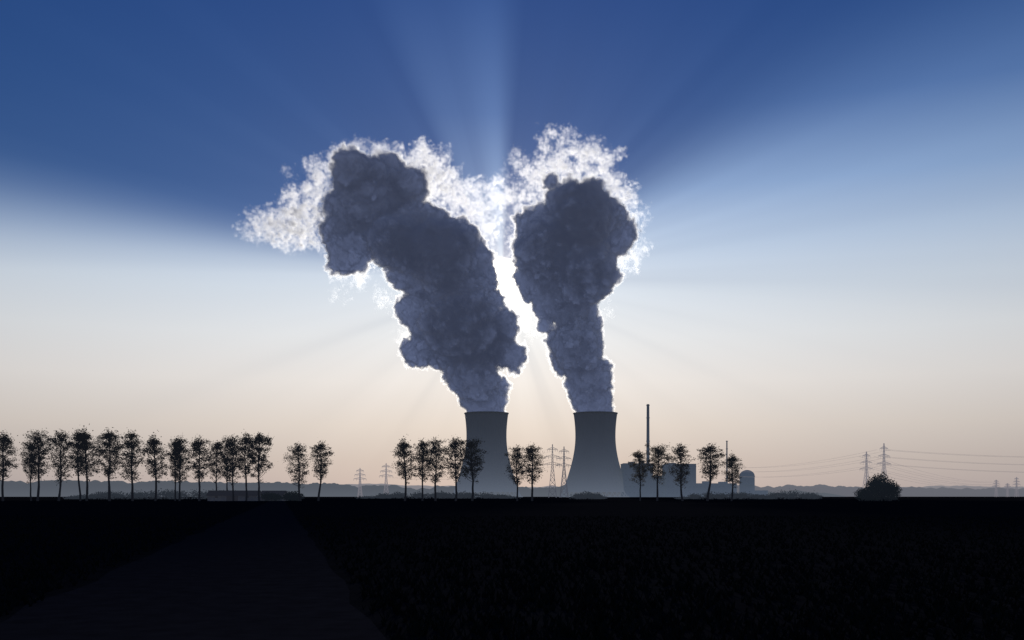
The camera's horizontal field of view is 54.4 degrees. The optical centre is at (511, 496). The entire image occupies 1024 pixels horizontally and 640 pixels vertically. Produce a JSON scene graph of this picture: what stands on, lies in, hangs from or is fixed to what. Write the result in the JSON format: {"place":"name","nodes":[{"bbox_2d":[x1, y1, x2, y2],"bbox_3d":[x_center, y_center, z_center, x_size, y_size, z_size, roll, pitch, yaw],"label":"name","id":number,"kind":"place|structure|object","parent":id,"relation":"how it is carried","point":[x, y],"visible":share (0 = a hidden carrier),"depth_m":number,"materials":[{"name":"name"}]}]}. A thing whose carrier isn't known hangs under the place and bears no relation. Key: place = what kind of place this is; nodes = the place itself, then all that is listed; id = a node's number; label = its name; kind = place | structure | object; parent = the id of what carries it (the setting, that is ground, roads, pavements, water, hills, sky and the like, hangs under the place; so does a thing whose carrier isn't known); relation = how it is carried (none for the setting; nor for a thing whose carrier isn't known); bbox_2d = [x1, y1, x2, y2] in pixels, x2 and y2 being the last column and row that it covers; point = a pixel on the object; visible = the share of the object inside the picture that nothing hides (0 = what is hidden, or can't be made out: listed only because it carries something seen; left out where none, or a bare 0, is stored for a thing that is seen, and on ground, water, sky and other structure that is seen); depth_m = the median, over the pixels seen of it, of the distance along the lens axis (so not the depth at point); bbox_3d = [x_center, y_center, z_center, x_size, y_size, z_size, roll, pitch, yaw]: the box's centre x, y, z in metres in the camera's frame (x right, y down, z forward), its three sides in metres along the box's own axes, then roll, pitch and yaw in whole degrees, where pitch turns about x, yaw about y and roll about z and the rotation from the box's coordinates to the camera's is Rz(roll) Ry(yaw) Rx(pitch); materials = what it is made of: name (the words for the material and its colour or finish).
{"place":"outdoors","nodes":[
{"label":"outdoors","id":0,"kind":"place"},
{"bbox_2d":[0,501,386,639],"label":"dirt road","id":1,"kind":"structure","parent":0,"point":[263,572],"depth_m":16.64,"materials":[{"name":"black soil"}]},
{"bbox_2d":[0,479,846,496],"bbox_3d":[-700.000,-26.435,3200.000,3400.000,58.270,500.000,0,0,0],"label":"forest ridge","id":2,"kind":"structure","parent":0,"point":[49,488],"depth_m":3084.87,"materials":[{"name":"plant"}]},
{"bbox_2d":[0,497,1023,639],"bbox_3d":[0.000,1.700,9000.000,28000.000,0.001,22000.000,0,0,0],"label":"ground","id":3,"kind":"structure","parent":0,"point":[567,507],"depth_m":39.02,"materials":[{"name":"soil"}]},
{"bbox_2d":[0,429,19,500],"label":"poplar tree","id":4,"kind":"object","parent":3,"relation":"on","point":[5,442],"visible":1,"depth_m":344.61,"materials":[{"name":"green plant"}]},
{"bbox_2d":[18,441,40,500],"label":"poplar tree","id":5,"kind":"object","parent":3,"relation":"on","point":[26,466],"visible":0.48,"depth_m":351.61,"materials":[{"name":"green plant"}]},
{"bbox_2d":[17,428,56,500],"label":"poplar tree","id":6,"kind":"object","parent":3,"relation":"on","point":[38,436],"visible":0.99,"depth_m":344.27,"materials":[{"name":"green plant"}]},
{"bbox_2d":[44,430,77,500],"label":"poplar tree","id":7,"kind":"object","parent":3,"relation":"on","point":[60,466],"visible":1,"depth_m":345.05,"materials":[{"name":"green plant"}]},
{"bbox_2d":[67,428,93,500],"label":"poplar tree","id":8,"kind":"object","parent":3,"relation":"on","point":[74,466],"visible":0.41,"depth_m":351.25,"materials":[{"name":"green plant"}]},
{"bbox_2d":[70,423,100,500],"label":"poplar tree","id":9,"kind":"object","parent":3,"relation":"on","point":[84,437],"visible":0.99,"depth_m":343.62,"materials":[{"name":"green plant"}]},
{"bbox_2d":[93,427,124,500],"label":"poplar tree","id":10,"kind":"object","parent":3,"relation":"on","point":[110,436],"visible":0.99,"depth_m":344.31,"materials":[{"name":"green plant"}]},
{"bbox_2d":[111,429,146,500],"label":"poplar tree","id":11,"kind":"object","parent":3,"relation":"on","point":[132,444],"visible":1,"depth_m":344.08,"materials":[{"name":"green plant"}]},
{"bbox_2d":[63,488,220,498],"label":"hedge","id":12,"kind":"object","parent":3,"relation":"on","point":[150,494],"visible":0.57,"depth_m":557.78,"materials":[{"name":"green plant"}]},
{"bbox_2d":[140,430,169,500],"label":"poplar tree","id":13,"kind":"object","parent":3,"relation":"on","point":[153,443],"visible":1,"depth_m":343.73,"materials":[{"name":"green plant"}]},
{"bbox_2d":[166,436,183,500],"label":"poplar tree","id":14,"kind":"object","parent":3,"relation":"on","point":[172,473],"visible":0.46,"depth_m":351.49,"materials":[{"name":"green plant"}]},
{"bbox_2d":[167,435,193,500],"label":"poplar tree","id":15,"kind":"object","parent":3,"relation":"on","point":[180,447],"visible":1,"depth_m":346.40,"materials":[{"name":"green plant"}]},
{"bbox_2d":[184,435,215,500],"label":"poplar tree","id":16,"kind":"object","parent":3,"relation":"on","point":[196,450],"visible":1,"depth_m":344.36,"materials":[{"name":"green plant"}]},
{"bbox_2d":[206,440,228,489],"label":"poplar tree","id":17,"kind":"object","parent":3,"relation":"on","point":[217,451],"visible":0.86,"depth_m":351.48,"materials":[{"name":"green plant"}]},
{"bbox_2d":[215,436,236,490],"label":"poplar tree","id":18,"kind":"object","parent":3,"relation":"on","point":[222,452],"visible":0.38,"depth_m":351.33,"materials":[{"name":"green plant"}]},
{"bbox_2d":[220,434,244,500],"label":"poplar tree","id":19,"kind":"object","parent":3,"relation":"on","point":[232,444],"visible":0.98,"depth_m":346.10,"materials":[{"name":"green plant"}]},
{"bbox_2d":[206,490,261,500],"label":"farm barn","id":20,"kind":"structure","parent":3,"relation":"on","point":[221,495],"depth_m":348.32,"materials":[{"name":"grey"}]},
{"bbox_2d":[215,496,248,500],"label":"doors and windows","id":21,"kind":"structure","parent":20,"relation":"in","point":[228,498],"depth_m":347.93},
{"bbox_2d":[235,432,254,500],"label":"poplar tree","id":22,"kind":"object","parent":3,"relation":"on","point":[243,466],"visible":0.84,"depth_m":347.10,"materials":[{"name":"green plant"}]},
{"bbox_2d":[237,432,273,500],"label":"poplar tree","id":23,"kind":"object","parent":3,"relation":"on","point":[259,439],"visible":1,"depth_m":344.08,"materials":[{"name":"green plant"}]},
{"bbox_2d":[260,492,281,500],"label":"tree","id":24,"kind":"object","parent":3,"relation":"on","point":[268,496],"visible":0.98,"depth_m":344.20,"materials":[{"name":"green plant"}]},
{"bbox_2d":[261,491,287,500],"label":"farm barn","id":25,"kind":"structure","parent":3,"relation":"on","point":[282,493],"depth_m":358.09,"materials":[{"name":"grey"}]},
{"bbox_2d":[280,491,293,500],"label":"tree","id":26,"kind":"object","parent":3,"relation":"on","point":[286,498],"visible":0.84,"depth_m":351.52,"materials":[{"name":"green plant"}]},
{"bbox_2d":[277,441,310,500],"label":"poplar tree","id":27,"kind":"object","parent":3,"relation":"on","point":[298,452],"visible":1,"depth_m":344.85,"materials":[{"name":"green plant"}]},
{"bbox_2d":[285,491,304,500],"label":"tree","id":28,"kind":"object","parent":3,"relation":"on","point":[294,495],"visible":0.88,"depth_m":349.39,"materials":[{"name":"green plant"}]},
{"bbox_2d":[310,440,334,500],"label":"poplar tree","id":29,"kind":"object","parent":3,"relation":"on","point":[316,452],"visible":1,"depth_m":346.50,"materials":[{"name":"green plant"}]},
{"bbox_2d":[354,469,364,496],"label":"electricity pylon","id":30,"kind":"object","parent":3,"relation":"on","point":[360,485],"visible":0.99,"depth_m":1499.05,"materials":[{"name":"metal"}]},
{"bbox_2d":[380,463,391,492],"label":"electricity pylon","id":31,"kind":"object","parent":3,"relation":"on","point":[385,471],"visible":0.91,"depth_m":1398.92,"materials":[{"name":"metal"}]},
{"bbox_2d":[391,436,418,500],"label":"poplar tree","id":32,"kind":"object","parent":3,"relation":"on","point":[402,447],"visible":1,"depth_m":343.76,"materials":[{"name":"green plant"}]},
{"bbox_2d":[411,438,431,500],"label":"poplar tree","id":33,"kind":"object","parent":3,"relation":"on","point":[421,457],"visible":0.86,"depth_m":349.36,"materials":[{"name":"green plant"}]},
{"bbox_2d":[419,435,448,500],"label":"poplar tree","id":34,"kind":"object","parent":3,"relation":"on","point":[436,451],"visible":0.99,"depth_m":344.81,"materials":[{"name":"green plant"}]},
{"bbox_2d":[357,490,520,498],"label":"hedge","id":35,"kind":"object","parent":3,"relation":"on","point":[440,495],"visible":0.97,"depth_m":697.78,"materials":[{"name":"green plant"}]},
{"bbox_2d":[442,435,470,500],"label":"poplar tree","id":36,"kind":"object","parent":3,"relation":"on","point":[454,445],"visible":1,"depth_m":344.43,"materials":[{"name":"green plant"}]},
{"bbox_2d":[458,439,486,500],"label":"poplar tree","id":37,"kind":"object","parent":3,"relation":"on","point":[470,444],"visible":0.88,"depth_m":349.19,"materials":[{"name":"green plant"}]},
{"bbox_2d":[452,411,522,496],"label":"cooling tower","id":38,"kind":"structure","parent":3,"relation":"on","point":[489,428],"depth_m":1796.67,"materials":[{"name":"concrete"}]},
{"bbox_2d":[504,444,526,500],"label":"poplar tree","id":39,"kind":"object","parent":3,"relation":"on","point":[516,478],"visible":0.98,"depth_m":344.22,"materials":[{"name":"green plant"}]},
{"bbox_2d":[518,444,547,500],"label":"poplar tree","id":40,"kind":"object","parent":3,"relation":"on","point":[531,452],"visible":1,"depth_m":344.44,"materials":[{"name":"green plant"}]},
{"bbox_2d":[545,445,558,497],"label":"electricity pylon","id":41,"kind":"object","parent":3,"relation":"on","point":[552,447],"visible":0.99,"depth_m":1099.47,"materials":[{"name":"metal"}]},
{"bbox_2d":[388,450,555,479],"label":"power line","id":42,"kind":"object","parent":41,"relation":"hanging from","point":[484,469],"visible":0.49,"depth_m":1199.56,"materials":[{"name":"metal"}]},
{"bbox_2d":[555,448,572,497],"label":"electricity pylon","id":43,"kind":"object","parent":3,"relation":"on","point":[561,489],"visible":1,"depth_m":1109.37,"materials":[{"name":"metal"}]},
{"bbox_2d":[569,491,606,498],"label":"hedge","id":44,"kind":"object","parent":3,"relation":"on","point":[586,495],"visible":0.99,"depth_m":558.62,"materials":[{"name":"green plant"}]},
{"bbox_2d":[559,411,628,496],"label":"cooling tower","id":45,"kind":"structure","parent":3,"relation":"on","point":[595,464],"depth_m":1796.88,"materials":[{"name":"concrete"}]},
{"bbox_2d":[620,462,652,496],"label":"reactor building","id":46,"kind":"structure","parent":3,"relation":"on","point":[631,488],"depth_m":1800.00,"materials":[{"name":"grey concrete"}]},
{"bbox_2d":[625,468,651,496],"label":"windows","id":47,"kind":"structure","parent":46,"relation":"in","point":[638,495],"depth_m":1799.60,"materials":[{"name":"grey glass"}]},
{"bbox_2d":[627,449,651,500],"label":"poplar tree","id":48,"kind":"object","parent":3,"relation":"on","point":[640,457],"visible":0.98,"depth_m":351.38,"materials":[{"name":"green plant"}]},
{"bbox_2d":[646,404,649,496],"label":"chimney stack","id":49,"kind":"object","parent":3,"relation":"on","point":[648,467],"visible":0.79,"depth_m":1787.62,"materials":[{"name":"grey concrete"}]},
{"bbox_2d":[643,442,670,500],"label":"poplar tree","id":50,"kind":"object","parent":3,"relation":"on","point":[658,454],"visible":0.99,"depth_m":344.43,"materials":[{"name":"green plant"}]},
{"bbox_2d":[653,476,663,496],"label":"turbine hall","id":51,"kind":"structure","parent":3,"relation":"on","point":[660,490],"depth_m":1815.00,"materials":[{"name":"grey concrete"}]},
{"bbox_2d":[667,442,695,500],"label":"poplar tree","id":52,"kind":"object","parent":3,"relation":"on","point":[683,466],"visible":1,"depth_m":344.92,"materials":[{"name":"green plant"}]},
{"bbox_2d":[697,442,726,500],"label":"poplar tree","id":53,"kind":"object","parent":3,"relation":"on","point":[710,458],"visible":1,"depth_m":344.18,"materials":[{"name":"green plant"}]},
{"bbox_2d":[696,481,736,496],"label":"turbine hall","id":54,"kind":"structure","parent":3,"relation":"on","point":[718,487],"depth_m":1820.00,"materials":[{"name":"grey concrete"}]},
{"bbox_2d":[673,491,775,498],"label":"hedge","id":55,"kind":"object","parent":3,"relation":"on","point":[736,495],"visible":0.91,"depth_m":558.07,"materials":[{"name":"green plant"}]},
{"bbox_2d":[726,441,727,494],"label":"vent mast","id":56,"kind":"object","parent":3,"relation":"on","point":[726,467],"visible":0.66,"depth_m":1799.03,"materials":[{"name":"grey metal"}]},
{"bbox_2d":[720,450,745,500],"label":"poplar tree","id":57,"kind":"object","parent":3,"relation":"on","point":[733,471],"visible":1,"depth_m":347.07,"materials":[{"name":"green plant"}]},
{"bbox_2d":[739,470,754,496],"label":"reactor dome","id":58,"kind":"structure","parent":3,"relation":"on","point":[747,485],"depth_m":1788.55,"materials":[{"name":"grey concrete"}]},
{"bbox_2d":[767,489,822,498],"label":"hedge","id":59,"kind":"object","parent":3,"relation":"on","point":[788,495],"visible":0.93,"depth_m":558.15,"materials":[{"name":"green plant"}]},
{"bbox_2d":[860,452,872,483],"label":"electricity pylon","id":60,"kind":"object","parent":3,"relation":"on","point":[866,462],"visible":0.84,"depth_m":1159.36,"materials":[{"name":"metal"}]},
{"bbox_2d":[722,450,889,476],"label":"power line","id":61,"kind":"object","parent":60,"relation":"hanging from","point":[813,467],"visible":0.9,"depth_m":1284.68,"materials":[{"name":"black metal"}]},
{"bbox_2d":[859,456,996,487],"bbox_3d":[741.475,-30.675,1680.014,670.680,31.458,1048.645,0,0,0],"label":"power line","id":62,"kind":"object","parent":60,"relation":"hanging from","point":[918,475],"visible":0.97,"depth_m":1420.71,"materials":[{"name":"black metal"}]},
{"bbox_2d":[853,471,902,500],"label":"round bush","id":63,"kind":"object","parent":3,"relation":"on","point":[877,487],"visible":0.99,"depth_m":342.84,"materials":[{"name":"green plant"}]},
{"bbox_2d":[877,443,890,479],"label":"electricity pylon","id":64,"kind":"object","parent":3,"relation":"on","point":[883,448],"visible":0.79,"depth_m":1099.59,"materials":[{"name":"metal"}]},
{"bbox_2d":[885,449,1023,472],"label":"power line","id":65,"kind":"object","parent":64,"relation":"attached to","point":[952,461],"visible":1,"depth_m":1080.93,"materials":[{"name":"black metal"}]},
{"bbox_2d":[993,480,998,496],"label":"electricity pylon","id":66,"kind":"object","parent":3,"relation":"on","point":[995,485],"visible":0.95,"depth_m":2199.85,"materials":[{"name":"metal"}]},
{"bbox_2d":[1004,483,1010,495],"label":"electricity pylon","id":67,"kind":"object","parent":3,"relation":"on","point":[1007,486],"visible":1,"depth_m":2198.78,"materials":[{"name":"metal"}]},
{"bbox_2d":[1013,477,1019,496],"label":"electricity pylon","id":68,"kind":"object","parent":3,"relation":"on","point":[1016,488],"visible":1,"depth_m":2198.82,"materials":[{"name":"metal"}]},
{"bbox_2d":[0,0,1023,487],"label":"sky","id":69,"kind":"structure","parent":0,"point":[789,232],"materials":[{"name":"blue"}]},
{"bbox_2d":[213,482,1023,489],"bbox_3d":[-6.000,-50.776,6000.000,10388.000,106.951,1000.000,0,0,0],"label":"hill","id":70,"kind":"structure","parent":0,"point":[416,487],"depth_m":5943.72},
{"bbox_2d":[662,463,695,496],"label":"reactor building","id":71,"kind":"structure","parent":0,"point":[671,489],"depth_m":1800.00,"materials":[{"name":"grey concrete"}]},
{"bbox_2d":[668,468,694,496],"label":"windows","id":72,"kind":"structure","parent":71,"relation":"in","point":[668,468],"depth_m":1799.60,"materials":[{"name":"grey glass"}]},
{"bbox_2d":[755,490,767,495],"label":"office building","id":73,"kind":"structure","parent":0,"point":[762,492],"depth_m":1830.00,"materials":[{"name":"grey concrete"}]},
{"bbox_2d":[737,484,1023,496],"bbox_3d":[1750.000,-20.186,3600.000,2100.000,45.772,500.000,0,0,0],"label":"forest ridge","id":74,"kind":"structure","parent":0,"point":[911,491],"depth_m":3484.04,"materials":[{"name":"plant"}]}
]}

